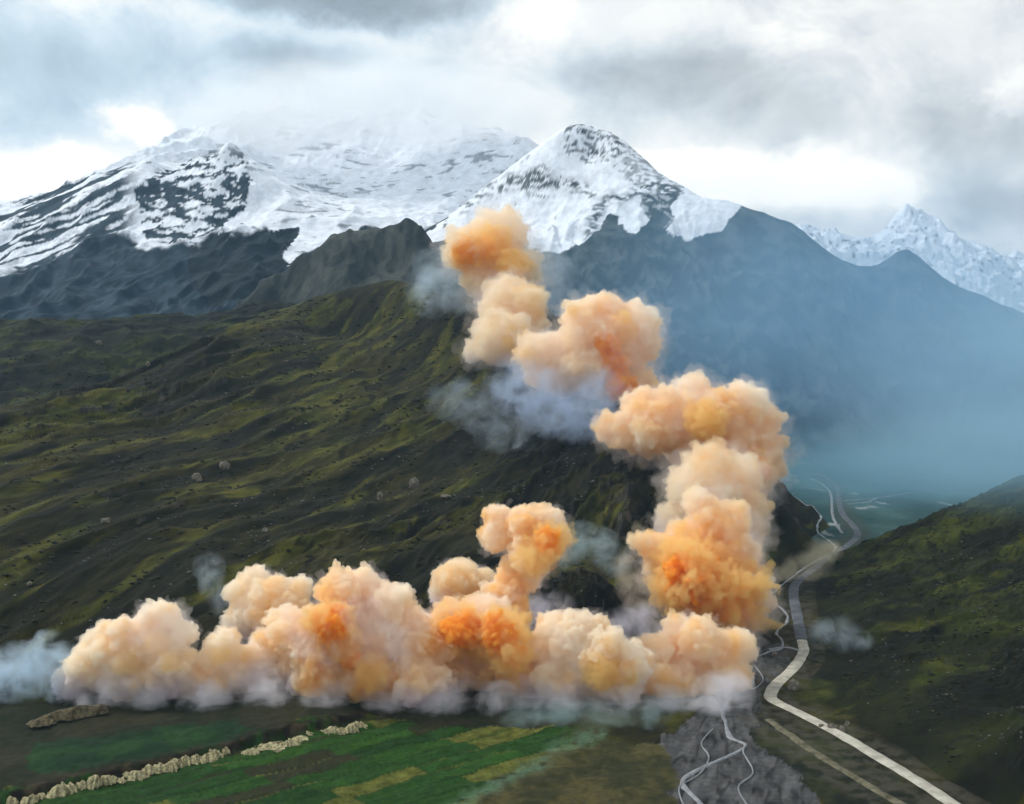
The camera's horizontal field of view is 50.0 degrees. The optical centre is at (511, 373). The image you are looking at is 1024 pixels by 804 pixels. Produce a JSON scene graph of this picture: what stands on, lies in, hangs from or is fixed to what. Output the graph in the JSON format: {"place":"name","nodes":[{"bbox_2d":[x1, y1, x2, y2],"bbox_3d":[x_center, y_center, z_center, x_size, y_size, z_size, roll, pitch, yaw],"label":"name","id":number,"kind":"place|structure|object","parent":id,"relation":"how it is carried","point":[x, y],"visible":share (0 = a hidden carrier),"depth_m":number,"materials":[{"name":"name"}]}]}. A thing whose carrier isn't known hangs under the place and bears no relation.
{"place":"outdoors","nodes":[
{"label":"outdoors","id":0,"kind":"place"},
{"bbox_2d":[0,301,295,405],"bbox_3d":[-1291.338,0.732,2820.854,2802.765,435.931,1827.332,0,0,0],"label":"dark hill","id":1,"kind":"structure","parent":0,"point":[133,343],"depth_m":2703.44,"materials":[{"name":"green plant"}]},
{"bbox_2d":[0,102,538,319],"bbox_3d":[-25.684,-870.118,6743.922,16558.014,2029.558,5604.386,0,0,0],"label":"snowy massif","id":2,"kind":"structure","parent":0,"point":[228,213],"depth_m":5843.07,"materials":[{"name":"white snow"}]},
{"bbox_2d":[234,218,476,308],"bbox_3d":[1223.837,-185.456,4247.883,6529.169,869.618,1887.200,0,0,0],"label":"moraine hill","id":3,"kind":"structure","parent":0,"point":[405,249],"depth_m":4139.50,"materials":[{"name":"grey stone"}]},
{"bbox_2d":[0,280,828,702],"bbox_3d":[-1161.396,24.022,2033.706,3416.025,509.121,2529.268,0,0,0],"label":"green hillside","id":4,"kind":"structure","parent":0,"point":[768,524],"depth_m":1344.01,"materials":[{"name":"green plant"}]},
{"bbox_2d":[100,517,110,522],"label":"boulder","id":5,"kind":"object","parent":4,"relation":"on","point":[106,520],"visible":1,"depth_m":1191.73,"materials":[{"name":"grey stone"}]},
{"bbox_2d":[191,473,201,481],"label":"boulder","id":6,"kind":"object","parent":4,"relation":"on","point":[196,477],"visible":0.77,"depth_m":1403.67,"materials":[{"name":"grey stone"}]},
{"bbox_2d":[219,460,229,469],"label":"boulder","id":7,"kind":"object","parent":4,"relation":"on","point":[224,465],"visible":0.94,"depth_m":1479.59,"materials":[{"name":"grey stone"}]},
{"bbox_2d":[262,527,269,532],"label":"boulder","id":8,"kind":"object","parent":4,"relation":"on","point":[264,529],"visible":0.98,"depth_m":1202.05,"materials":[{"name":"grey stone"}]},
{"bbox_2d":[3,303,713,673],"bbox_3d":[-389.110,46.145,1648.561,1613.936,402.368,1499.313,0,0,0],"label":"stones","id":9,"kind":"object","parent":4,"relation":"on","point":[387,481],"visible":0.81,"depth_m":1395.43,"materials":[{"name":"grey stone"}]},
{"bbox_2d":[0,287,739,672],"bbox_3d":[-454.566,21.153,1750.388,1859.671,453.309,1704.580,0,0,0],"label":"scrub","id":10,"kind":"object","parent":4,"relation":"on","point":[400,551],"visible":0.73,"depth_m":1389.83,"materials":[{"name":"green plant"}]},
{"bbox_2d":[377,491,382,500],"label":"boulder","id":11,"kind":"object","parent":4,"relation":"on","point":[379,496],"visible":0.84,"depth_m":1408.95,"materials":[{"name":"grey stone"}]},
{"bbox_2d":[409,477,418,487],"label":"boulder","id":12,"kind":"object","parent":4,"relation":"on","point":[414,482],"visible":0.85,"depth_m":1475.01,"materials":[{"name":"grey stone"}]},
{"bbox_2d":[440,494,450,498],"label":"boulder","id":13,"kind":"object","parent":4,"relation":"on","point":[446,496],"visible":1,"depth_m":1418.91,"materials":[{"name":"grey stone"}]},
{"bbox_2d":[0,457,1023,803],"bbox_3d":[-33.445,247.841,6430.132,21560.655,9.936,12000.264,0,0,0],"label":"valley floor","id":14,"kind":"structure","parent":0,"point":[620,737],"depth_m":755.97,"materials":[{"name":"green plant"}]},
{"bbox_2d":[6,796,17,803],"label":"earth bluff","id":15,"kind":"structure","parent":14,"relation":"on","point":[11,800],"depth_m":637.72,"materials":[{"name":"beige stone"}]},
{"bbox_2d":[20,794,38,803],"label":"rock","id":16,"kind":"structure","parent":14,"relation":"on","point":[32,799],"depth_m":638.99,"materials":[{"name":"beige stone"}]},
{"bbox_2d":[26,718,56,727],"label":"earth bluff","id":17,"kind":"structure","parent":14,"relation":"on","point":[40,722],"depth_m":770.11,"materials":[{"name":"beige stone"}]},
{"bbox_2d":[38,793,45,799],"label":"rock","id":18,"kind":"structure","parent":14,"relation":"on","point":[42,795],"depth_m":646.90,"materials":[{"name":"beige stone"}]},
{"bbox_2d":[46,784,66,798],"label":"rock","id":19,"kind":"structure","parent":14,"relation":"on","point":[56,791],"depth_m":649.33,"materials":[{"name":"beige stone"}]},
{"bbox_2d":[60,782,77,794],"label":"earth bluff","id":20,"kind":"structure","parent":14,"relation":"on","point":[70,788],"depth_m":654.41,"materials":[{"name":"beige stone"}]},
{"bbox_2d":[35,704,108,720],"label":"earth bluff","id":21,"kind":"structure","parent":14,"relation":"on","point":[75,712],"depth_m":786.20,"materials":[{"name":"beige soil"}]},
{"bbox_2d":[76,780,89,790],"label":"earth bluff","id":22,"kind":"structure","parent":14,"relation":"on","point":[82,784],"depth_m":661.45,"materials":[{"name":"beige stone"}]},
{"bbox_2d":[86,775,100,789],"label":"earth bluff","id":23,"kind":"structure","parent":14,"relation":"on","point":[93,781],"depth_m":665.01,"materials":[{"name":"beige stone"}]},
{"bbox_2d":[99,775,117,785],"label":"earth bluff","id":24,"kind":"structure","parent":14,"relation":"on","point":[108,779],"depth_m":670.75,"materials":[{"name":"beige stone"}]},
{"bbox_2d":[117,776,125,783],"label":"earth bluff","id":25,"kind":"structure","parent":14,"relation":"on","point":[122,780],"depth_m":673.58,"materials":[{"name":"beige stone"}]},
{"bbox_2d":[125,770,149,780],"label":"earth bluff","id":26,"kind":"structure","parent":14,"relation":"on","point":[140,775],"depth_m":678.42,"materials":[{"name":"beige stone"}]},
{"bbox_2d":[142,764,154,775],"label":"earth bluff","id":27,"kind":"structure","parent":14,"relation":"on","point":[149,769],"depth_m":686.93,"materials":[{"name":"beige stone"}]},
{"bbox_2d":[153,762,167,773],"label":"earth bluff","id":28,"kind":"structure","parent":14,"relation":"on","point":[159,768],"depth_m":690.88,"materials":[{"name":"beige stone"}]},
{"bbox_2d":[163,760,177,772],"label":"earth bluff","id":29,"kind":"structure","parent":14,"relation":"on","point":[172,766],"depth_m":692.89,"materials":[{"name":"beige stone"}]},
{"bbox_2d":[170,758,183,768],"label":"earth bluff","id":30,"kind":"structure","parent":14,"relation":"on","point":[179,763],"depth_m":699.09,"materials":[{"name":"beige stone"}]},
{"bbox_2d":[181,755,190,765],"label":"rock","id":31,"kind":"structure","parent":14,"relation":"on","point":[185,760],"depth_m":703.78,"materials":[{"name":"beige stone"}]},
{"bbox_2d":[191,754,203,764],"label":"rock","id":32,"kind":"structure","parent":14,"relation":"on","point":[196,759],"depth_m":706.69,"materials":[{"name":"beige stone"}]},
{"bbox_2d":[202,752,217,762],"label":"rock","id":33,"kind":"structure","parent":14,"relation":"on","point":[209,757],"depth_m":710.15,"materials":[{"name":"beige stone"}]},
{"bbox_2d":[209,749,223,757],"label":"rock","id":34,"kind":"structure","parent":14,"relation":"on","point":[218,753],"depth_m":717.51,"materials":[{"name":"beige stone"}]},
{"bbox_2d":[222,746,229,754],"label":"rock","id":35,"kind":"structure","parent":14,"relation":"on","point":[225,750],"depth_m":723.92,"materials":[{"name":"beige stone"}]},
{"bbox_2d":[240,748,260,754],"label":"earth bluff","id":36,"kind":"structure","parent":14,"relation":"on","point":[253,751],"depth_m":722.69,"materials":[{"name":"beige stone"}]},
{"bbox_2d":[254,741,282,750],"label":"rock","id":37,"kind":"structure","parent":14,"relation":"on","point":[267,746],"depth_m":735.51,"materials":[{"name":"beige stone"}]},
{"bbox_2d":[270,745,284,752],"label":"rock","id":38,"kind":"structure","parent":14,"relation":"on","point":[279,748],"depth_m":730.18,"materials":[{"name":"beige stone"}]},
{"bbox_2d":[279,738,299,746],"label":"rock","id":39,"kind":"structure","parent":14,"relation":"on","point":[289,742],"depth_m":738.49,"materials":[{"name":"beige stone"}]},
{"bbox_2d":[292,735,308,741],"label":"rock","id":40,"kind":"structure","parent":14,"relation":"on","point":[300,738],"depth_m":749.30,"materials":[{"name":"beige stone"}]},
{"bbox_2d":[320,728,329,734],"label":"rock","id":41,"kind":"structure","parent":14,"relation":"on","point":[326,731],"depth_m":761.17,"materials":[{"name":"beige stone"}]},
{"bbox_2d":[327,726,336,733],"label":"earth bluff","id":42,"kind":"structure","parent":14,"relation":"on","point":[330,728],"depth_m":765.24,"materials":[{"name":"beige stone"}]},
{"bbox_2d":[333,727,345,734],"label":"earth bluff","id":43,"kind":"structure","parent":14,"relation":"on","point":[341,731],"depth_m":763.04,"materials":[{"name":"beige stone"}]},
{"bbox_2d":[345,722,358,733],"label":"earth bluff","id":44,"kind":"structure","parent":14,"relation":"on","point":[352,727],"depth_m":767.45,"materials":[{"name":"beige stone"}]},
{"bbox_2d":[355,721,367,728],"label":"earth bluff","id":45,"kind":"structure","parent":14,"relation":"on","point":[360,724],"depth_m":778.01,"materials":[{"name":"beige stone"}]},
{"bbox_2d":[788,679,799,690],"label":"boulder","id":46,"kind":"object","parent":14,"relation":"on","point":[794,685],"visible":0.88,"depth_m":868.66,"materials":[{"name":"grey stone"}]},
{"bbox_2d":[827,723,836,728],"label":"boulder","id":47,"kind":"object","parent":14,"relation":"on","point":[830,725],"visible":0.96,"depth_m":773.14,"materials":[{"name":"grey stone"}]},
{"bbox_2d":[839,725,846,731],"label":"boulder","id":48,"kind":"object","parent":14,"relation":"on","point":[843,728],"visible":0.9,"depth_m":767.48,"materials":[{"name":"grey stone"}]},
{"bbox_2d":[0,0,1023,255],"label":"sky","id":49,"kind":"structure","parent":0,"point":[842,115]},
{"bbox_2d":[535,567,643,634],"bbox_3d":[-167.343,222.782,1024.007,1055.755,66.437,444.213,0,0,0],"label":"rocky knoll","id":50,"kind":"structure","parent":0,"point":[562,599],"depth_m":1036.30,"materials":[{"name":"black stone"}]},
{"bbox_2d":[678,728,712,803],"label":"stream","id":51,"kind":"structure","parent":0,"point":[705,750],"depth_m":693.67,"materials":[{"name":"grey liquid"}]},
{"bbox_2d":[425,124,1023,458],"bbox_3d":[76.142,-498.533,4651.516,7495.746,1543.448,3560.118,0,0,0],"label":"blue mountain","id":52,"kind":"structure","parent":0,"point":[759,334],"depth_m":4206.04,"materials":[{"name":"blue stone"}]},
{"bbox_2d":[738,746,753,803],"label":"stream","id":53,"kind":"structure","parent":0,"point":[744,780],"depth_m":678.37,"materials":[{"name":"grey liquid"}]},
{"bbox_2d":[738,664,763,689],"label":"stream","id":54,"kind":"structure","parent":0,"point":[759,684],"depth_m":886.38,"materials":[{"name":"grey liquid"}]},
{"bbox_2d":[680,495,836,803],"bbox_3d":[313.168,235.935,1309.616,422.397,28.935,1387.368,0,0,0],"label":"river","id":55,"kind":"structure","parent":0,"point":[684,787],"depth_m":851.75,"materials":[{"name":"liquid"}]},
{"bbox_2d":[768,647,799,650],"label":"stream","id":56,"kind":"structure","parent":0,"point":[784,647],"depth_m":997.48,"materials":[{"name":"grey liquid"}]},
{"bbox_2d":[777,473,822,479],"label":"stream","id":57,"kind":"structure","parent":0,"point":[797,476],"depth_m":2678.78,"materials":[{"name":"grey liquid"}]},
{"bbox_2d":[789,473,860,639],"bbox_3d":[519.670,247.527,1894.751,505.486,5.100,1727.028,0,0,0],"label":"road","id":58,"kind":"structure","parent":0,"point":[799,628],"depth_m":1363.34,"materials":[{"name":"grey asphalt"}]},
{"bbox_2d":[809,478,842,532],"bbox_3d":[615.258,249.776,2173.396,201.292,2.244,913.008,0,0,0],"label":"stream","id":59,"kind":"structure","parent":0,"point":[832,514],"depth_m":2022.59,"materials":[{"name":"grey liquid"}]},
{"bbox_2d":[765,719,905,803],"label":"dirt track","id":60,"kind":"structure","parent":0,"point":[794,738],"depth_m":704.71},
{"bbox_2d":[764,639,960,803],"bbox_3d":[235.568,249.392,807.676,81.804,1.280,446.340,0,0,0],"label":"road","id":61,"kind":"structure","parent":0,"point":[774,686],"depth_m":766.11,"materials":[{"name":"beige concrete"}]},
{"bbox_2d":[842,492,910,500],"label":"stream","id":62,"kind":"structure","parent":0,"point":[877,497],"depth_m":2214.64,"materials":[{"name":"grey liquid"}]},
{"bbox_2d":[795,204,1023,312],"bbox_3d":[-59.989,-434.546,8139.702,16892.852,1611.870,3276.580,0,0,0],"label":"white peaks","id":63,"kind":"object","parent":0,"point":[937,245],"visible":0.42,"depth_m":7540.34,"materials":[{"name":"white snow"}]},
{"bbox_2d":[809,475,1023,803],"bbox_3d":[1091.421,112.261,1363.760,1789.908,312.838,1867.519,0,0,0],"label":"hillside","id":64,"kind":"structure","parent":0,"point":[984,771],"depth_m":968.07,"materials":[{"name":"green plant"}]},
{"bbox_2d":[812,476,1023,769],"bbox_3d":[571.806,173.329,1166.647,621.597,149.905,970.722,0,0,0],"label":"scrub","id":65,"kind":"object","parent":64,"relation":"on","point":[1016,658],"visible":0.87,"depth_m":1013.60,"materials":[{"name":"green plant"}]},
{"bbox_2d":[830,484,1023,753],"bbox_3d":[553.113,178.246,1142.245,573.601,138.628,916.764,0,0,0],"label":"stones","id":66,"kind":"object","parent":64,"relation":"on","point":[949,613],"visible":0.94,"depth_m":1018.42,"materials":[{"name":"grey stone"}]}
]}

